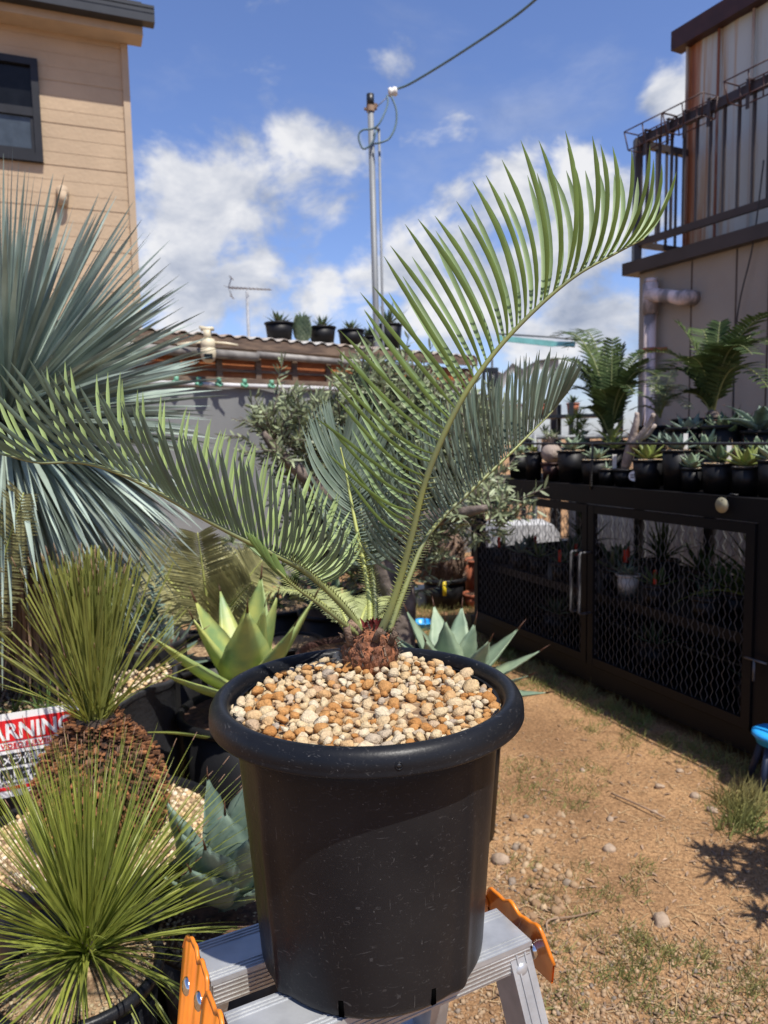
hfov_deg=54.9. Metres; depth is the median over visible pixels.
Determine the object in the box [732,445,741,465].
potted agave
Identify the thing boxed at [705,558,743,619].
caged plant
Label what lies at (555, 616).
caged plant
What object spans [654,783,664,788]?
loose stone
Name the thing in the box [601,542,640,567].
caged plant
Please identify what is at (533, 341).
teal pole
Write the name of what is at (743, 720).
door
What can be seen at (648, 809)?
twig
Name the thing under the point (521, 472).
potted agave
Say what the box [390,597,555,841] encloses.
potted grey agave
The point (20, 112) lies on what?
window
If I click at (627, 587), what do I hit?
caged plant
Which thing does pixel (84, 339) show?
potted yucca
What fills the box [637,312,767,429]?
potted cycad
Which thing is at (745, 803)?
grass
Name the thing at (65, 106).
house
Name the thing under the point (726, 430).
potted agave
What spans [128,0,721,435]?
sky
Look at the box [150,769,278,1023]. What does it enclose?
potted blue agave
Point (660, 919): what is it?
loose stone
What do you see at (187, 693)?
background pot
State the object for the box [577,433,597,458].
potted agave
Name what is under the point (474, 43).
overhead cable
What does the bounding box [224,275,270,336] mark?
tv antenna
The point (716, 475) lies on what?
potted agave
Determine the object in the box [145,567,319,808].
potted yellow agave
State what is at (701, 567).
caged plant
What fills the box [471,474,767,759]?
plant cage
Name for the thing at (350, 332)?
roof pot
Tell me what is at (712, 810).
loose stone
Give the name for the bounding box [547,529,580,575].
caged plant
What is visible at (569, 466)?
potted agave
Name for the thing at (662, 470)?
potted agave
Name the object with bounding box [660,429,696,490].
potted agave
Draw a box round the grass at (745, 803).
[415,589,767,1023]
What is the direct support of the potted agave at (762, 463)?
on the plant cage
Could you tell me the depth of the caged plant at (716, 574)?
3.73 m
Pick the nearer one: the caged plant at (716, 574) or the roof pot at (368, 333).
the caged plant at (716, 574)
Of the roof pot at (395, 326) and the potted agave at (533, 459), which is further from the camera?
the roof pot at (395, 326)
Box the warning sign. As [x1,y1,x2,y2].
[0,705,78,798]
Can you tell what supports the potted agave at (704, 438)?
on the plant cage
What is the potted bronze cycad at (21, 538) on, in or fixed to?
on the ground at (540, 726)
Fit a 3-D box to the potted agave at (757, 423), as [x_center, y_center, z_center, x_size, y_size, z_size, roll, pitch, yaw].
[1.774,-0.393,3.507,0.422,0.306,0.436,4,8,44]
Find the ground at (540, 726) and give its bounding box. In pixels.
[0,438,767,1023]
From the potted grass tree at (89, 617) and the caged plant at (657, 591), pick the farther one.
the caged plant at (657, 591)
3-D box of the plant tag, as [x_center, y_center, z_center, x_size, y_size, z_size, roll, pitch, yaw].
[0.499,0.634,6.105,0.030,0.120,0.008,-1,6,0]
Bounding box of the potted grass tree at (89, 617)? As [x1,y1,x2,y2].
[0,542,209,1023]
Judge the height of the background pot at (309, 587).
0.804 m
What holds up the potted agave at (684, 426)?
on the raised deck
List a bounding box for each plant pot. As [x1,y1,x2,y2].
[463,590,473,607]
[465,557,473,590]
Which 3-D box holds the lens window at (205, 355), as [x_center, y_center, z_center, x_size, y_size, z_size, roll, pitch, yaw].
[-1.534,-1.359,6.460,0.075,0.045,0.020,-2,6,-13]
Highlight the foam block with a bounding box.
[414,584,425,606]
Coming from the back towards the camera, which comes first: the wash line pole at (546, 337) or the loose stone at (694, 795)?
the wash line pole at (546, 337)
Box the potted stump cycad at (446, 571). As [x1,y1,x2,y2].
[416,525,469,610]
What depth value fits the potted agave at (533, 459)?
4.62 m
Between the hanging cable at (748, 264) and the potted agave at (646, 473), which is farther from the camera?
the hanging cable at (748, 264)
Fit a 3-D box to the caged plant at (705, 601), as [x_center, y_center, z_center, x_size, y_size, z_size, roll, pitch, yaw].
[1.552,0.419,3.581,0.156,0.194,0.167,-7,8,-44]
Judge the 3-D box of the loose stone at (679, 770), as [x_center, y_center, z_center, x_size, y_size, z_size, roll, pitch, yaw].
[1.276,1.116,3.186,0.034,0.028,0.029,-1,6,0]
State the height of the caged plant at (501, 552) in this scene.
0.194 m
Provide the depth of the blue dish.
5.66 m
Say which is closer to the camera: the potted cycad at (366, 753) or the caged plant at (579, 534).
the potted cycad at (366, 753)
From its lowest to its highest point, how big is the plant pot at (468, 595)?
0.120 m
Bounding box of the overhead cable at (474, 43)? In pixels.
[397,0,536,89]
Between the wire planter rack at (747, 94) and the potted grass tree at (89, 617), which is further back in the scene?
the wire planter rack at (747, 94)
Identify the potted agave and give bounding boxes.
[509,441,529,478]
[524,439,541,479]
[556,434,585,482]
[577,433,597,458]
[580,446,611,484]
[597,454,616,485]
[599,432,626,468]
[625,437,663,488]
[647,427,669,458]
[654,448,663,484]
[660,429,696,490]
[663,411,714,452]
[678,451,704,491]
[688,428,716,489]
[694,406,752,456]
[696,440,736,493]
[718,404,767,453]
[718,445,763,495]
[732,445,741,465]
[737,435,767,465]
[751,440,767,497]
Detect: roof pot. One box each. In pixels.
[264,309,293,339]
[310,315,335,342]
[337,319,364,345]
[363,327,373,346]
[379,303,407,348]
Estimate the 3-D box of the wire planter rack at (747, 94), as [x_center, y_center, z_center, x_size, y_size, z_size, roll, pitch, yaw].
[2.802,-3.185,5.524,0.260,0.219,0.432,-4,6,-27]
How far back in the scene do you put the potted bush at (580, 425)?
4.68 m
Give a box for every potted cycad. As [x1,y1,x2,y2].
[0,131,675,1018]
[542,328,668,456]
[629,370,693,452]
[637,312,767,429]
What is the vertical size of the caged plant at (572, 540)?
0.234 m
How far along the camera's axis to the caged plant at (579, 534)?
5.29 m
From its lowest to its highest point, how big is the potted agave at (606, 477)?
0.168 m
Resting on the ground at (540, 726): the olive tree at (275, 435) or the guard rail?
the olive tree at (275, 435)
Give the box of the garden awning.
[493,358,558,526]
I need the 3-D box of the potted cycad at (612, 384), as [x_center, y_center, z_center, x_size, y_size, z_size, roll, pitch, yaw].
[1.339,-0.790,4.718,0.629,0.872,1.562,-1,6,0]
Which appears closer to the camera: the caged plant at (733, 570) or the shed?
the caged plant at (733, 570)
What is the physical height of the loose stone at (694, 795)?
0.034 m
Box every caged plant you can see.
[490,537,513,563]
[505,537,533,569]
[518,532,543,565]
[520,540,555,574]
[535,594,572,634]
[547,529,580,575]
[547,550,576,581]
[552,512,628,559]
[562,532,598,553]
[597,540,646,590]
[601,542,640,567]
[607,557,644,594]
[615,550,640,597]
[629,564,683,607]
[631,522,698,578]
[631,619,680,669]
[671,531,745,608]
[675,541,735,592]
[683,553,735,612]
[689,580,723,620]
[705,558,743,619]
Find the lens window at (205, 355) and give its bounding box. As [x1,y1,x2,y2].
[204,354,212,358]
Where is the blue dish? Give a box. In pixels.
[416,618,430,630]
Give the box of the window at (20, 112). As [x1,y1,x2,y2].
[0,53,43,163]
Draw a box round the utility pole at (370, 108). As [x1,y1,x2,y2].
[358,86,397,346]
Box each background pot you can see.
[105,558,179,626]
[128,613,210,779]
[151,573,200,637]
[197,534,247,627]
[253,551,307,632]
[272,631,323,656]
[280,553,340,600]
[289,576,357,637]
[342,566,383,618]
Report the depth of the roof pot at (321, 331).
7.82 m
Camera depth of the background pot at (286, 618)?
4.38 m
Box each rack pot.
[549,428,560,446]
[564,394,581,413]
[579,428,591,441]
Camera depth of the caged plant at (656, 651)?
4.21 m
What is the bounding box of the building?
[622,0,767,425]
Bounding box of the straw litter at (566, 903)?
[479,698,766,1023]
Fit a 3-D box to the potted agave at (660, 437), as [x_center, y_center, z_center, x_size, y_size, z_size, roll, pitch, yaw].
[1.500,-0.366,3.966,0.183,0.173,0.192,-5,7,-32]
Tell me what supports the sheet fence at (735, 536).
on the ground at (540, 726)
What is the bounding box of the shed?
[54,320,479,609]
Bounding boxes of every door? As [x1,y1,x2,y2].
[474,493,590,662]
[578,504,757,730]
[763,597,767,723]
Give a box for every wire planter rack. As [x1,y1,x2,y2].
[624,112,676,155]
[662,92,717,137]
[723,59,767,108]
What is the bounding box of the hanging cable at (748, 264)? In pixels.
[733,160,764,414]
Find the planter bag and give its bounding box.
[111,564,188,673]
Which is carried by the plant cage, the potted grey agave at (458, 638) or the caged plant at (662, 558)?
the caged plant at (662, 558)
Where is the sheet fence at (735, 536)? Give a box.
[569,501,754,574]
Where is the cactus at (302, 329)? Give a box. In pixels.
[293,311,311,340]
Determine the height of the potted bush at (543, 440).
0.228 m
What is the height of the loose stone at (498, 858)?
0.044 m
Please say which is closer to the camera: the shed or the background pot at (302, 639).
the background pot at (302, 639)
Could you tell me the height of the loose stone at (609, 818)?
0.031 m
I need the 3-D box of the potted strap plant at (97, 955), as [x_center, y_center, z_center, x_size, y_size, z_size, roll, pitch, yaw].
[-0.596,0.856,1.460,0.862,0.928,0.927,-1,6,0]
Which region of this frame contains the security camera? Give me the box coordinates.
[177,326,237,362]
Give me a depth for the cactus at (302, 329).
7.63 m
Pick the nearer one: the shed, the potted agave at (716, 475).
the potted agave at (716, 475)
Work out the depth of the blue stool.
2.95 m
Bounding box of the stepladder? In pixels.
[177,887,555,1023]
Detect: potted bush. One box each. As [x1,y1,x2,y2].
[536,424,557,451]
[562,408,592,450]
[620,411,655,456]
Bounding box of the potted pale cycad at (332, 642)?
[230,584,415,654]
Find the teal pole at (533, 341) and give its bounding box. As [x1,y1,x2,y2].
[497,335,574,346]
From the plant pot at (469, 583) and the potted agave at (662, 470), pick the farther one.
the plant pot at (469, 583)
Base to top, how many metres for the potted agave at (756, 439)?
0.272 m
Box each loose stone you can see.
[490,852,509,865]
[602,843,615,852]
[606,815,613,821]
[653,911,669,927]
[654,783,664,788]
[676,768,683,772]
[689,791,700,798]
[706,806,717,813]
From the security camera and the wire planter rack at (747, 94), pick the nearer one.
the wire planter rack at (747, 94)
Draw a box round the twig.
[611,792,665,817]
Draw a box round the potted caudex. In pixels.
[540,429,560,480]
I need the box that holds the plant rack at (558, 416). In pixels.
[466,402,623,556]
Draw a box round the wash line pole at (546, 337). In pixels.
[499,333,611,342]
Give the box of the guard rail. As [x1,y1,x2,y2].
[513,442,767,488]
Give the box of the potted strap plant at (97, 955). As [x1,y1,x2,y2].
[0,715,254,1023]
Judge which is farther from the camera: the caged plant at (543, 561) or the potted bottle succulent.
the caged plant at (543, 561)
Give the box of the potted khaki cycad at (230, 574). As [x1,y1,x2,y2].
[105,525,281,693]
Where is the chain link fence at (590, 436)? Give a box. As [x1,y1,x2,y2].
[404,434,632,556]
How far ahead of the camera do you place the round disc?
3.21 m
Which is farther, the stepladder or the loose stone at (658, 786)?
the loose stone at (658, 786)
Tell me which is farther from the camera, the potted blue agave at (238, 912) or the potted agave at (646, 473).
the potted agave at (646, 473)
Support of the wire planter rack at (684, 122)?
hanging from the building
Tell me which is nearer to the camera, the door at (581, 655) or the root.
the root
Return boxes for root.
[546,909,600,932]
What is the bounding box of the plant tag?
[443,582,445,595]
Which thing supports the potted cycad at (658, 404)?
on the raised deck
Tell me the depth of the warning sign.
2.08 m
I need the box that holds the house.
[0,0,154,327]
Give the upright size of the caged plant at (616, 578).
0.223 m
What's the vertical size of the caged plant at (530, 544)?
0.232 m
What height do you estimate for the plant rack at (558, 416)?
1.750 m
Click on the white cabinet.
(547, 527)
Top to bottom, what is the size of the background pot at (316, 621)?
0.690 m
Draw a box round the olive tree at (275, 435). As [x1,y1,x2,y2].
[213,330,548,647]
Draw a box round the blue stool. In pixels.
[745,723,767,792]
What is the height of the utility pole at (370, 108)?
5.213 m
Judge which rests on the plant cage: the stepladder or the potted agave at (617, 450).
the potted agave at (617, 450)
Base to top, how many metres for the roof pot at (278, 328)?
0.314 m
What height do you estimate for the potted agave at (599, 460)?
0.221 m
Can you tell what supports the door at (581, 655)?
in the plant cage
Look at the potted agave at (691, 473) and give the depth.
3.50 m
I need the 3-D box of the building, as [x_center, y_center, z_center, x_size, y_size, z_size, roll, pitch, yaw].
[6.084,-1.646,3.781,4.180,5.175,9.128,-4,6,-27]
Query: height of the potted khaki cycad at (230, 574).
1.146 m
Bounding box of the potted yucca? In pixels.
[0,150,228,813]
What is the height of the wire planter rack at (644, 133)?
0.219 m
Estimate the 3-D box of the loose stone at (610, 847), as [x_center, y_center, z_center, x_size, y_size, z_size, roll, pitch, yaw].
[0.785,1.177,2.584,0.050,0.037,0.036,-1,6,0]
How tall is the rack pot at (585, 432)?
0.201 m
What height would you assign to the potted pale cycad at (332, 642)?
0.846 m
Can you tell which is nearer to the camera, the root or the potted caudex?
the root
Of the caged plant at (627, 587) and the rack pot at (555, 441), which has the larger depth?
the rack pot at (555, 441)
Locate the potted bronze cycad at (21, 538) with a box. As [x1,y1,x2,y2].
[0,480,37,816]
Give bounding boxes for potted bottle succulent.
[612,412,656,485]
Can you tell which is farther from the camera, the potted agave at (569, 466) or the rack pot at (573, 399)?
the rack pot at (573, 399)
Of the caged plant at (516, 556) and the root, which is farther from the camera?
the caged plant at (516, 556)
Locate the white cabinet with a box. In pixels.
[486,519,559,546]
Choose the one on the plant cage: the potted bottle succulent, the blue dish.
the potted bottle succulent
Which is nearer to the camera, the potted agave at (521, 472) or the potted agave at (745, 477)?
the potted agave at (745, 477)
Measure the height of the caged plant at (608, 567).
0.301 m
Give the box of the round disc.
[715,493,737,512]
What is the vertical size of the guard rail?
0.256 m
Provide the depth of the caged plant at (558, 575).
4.55 m

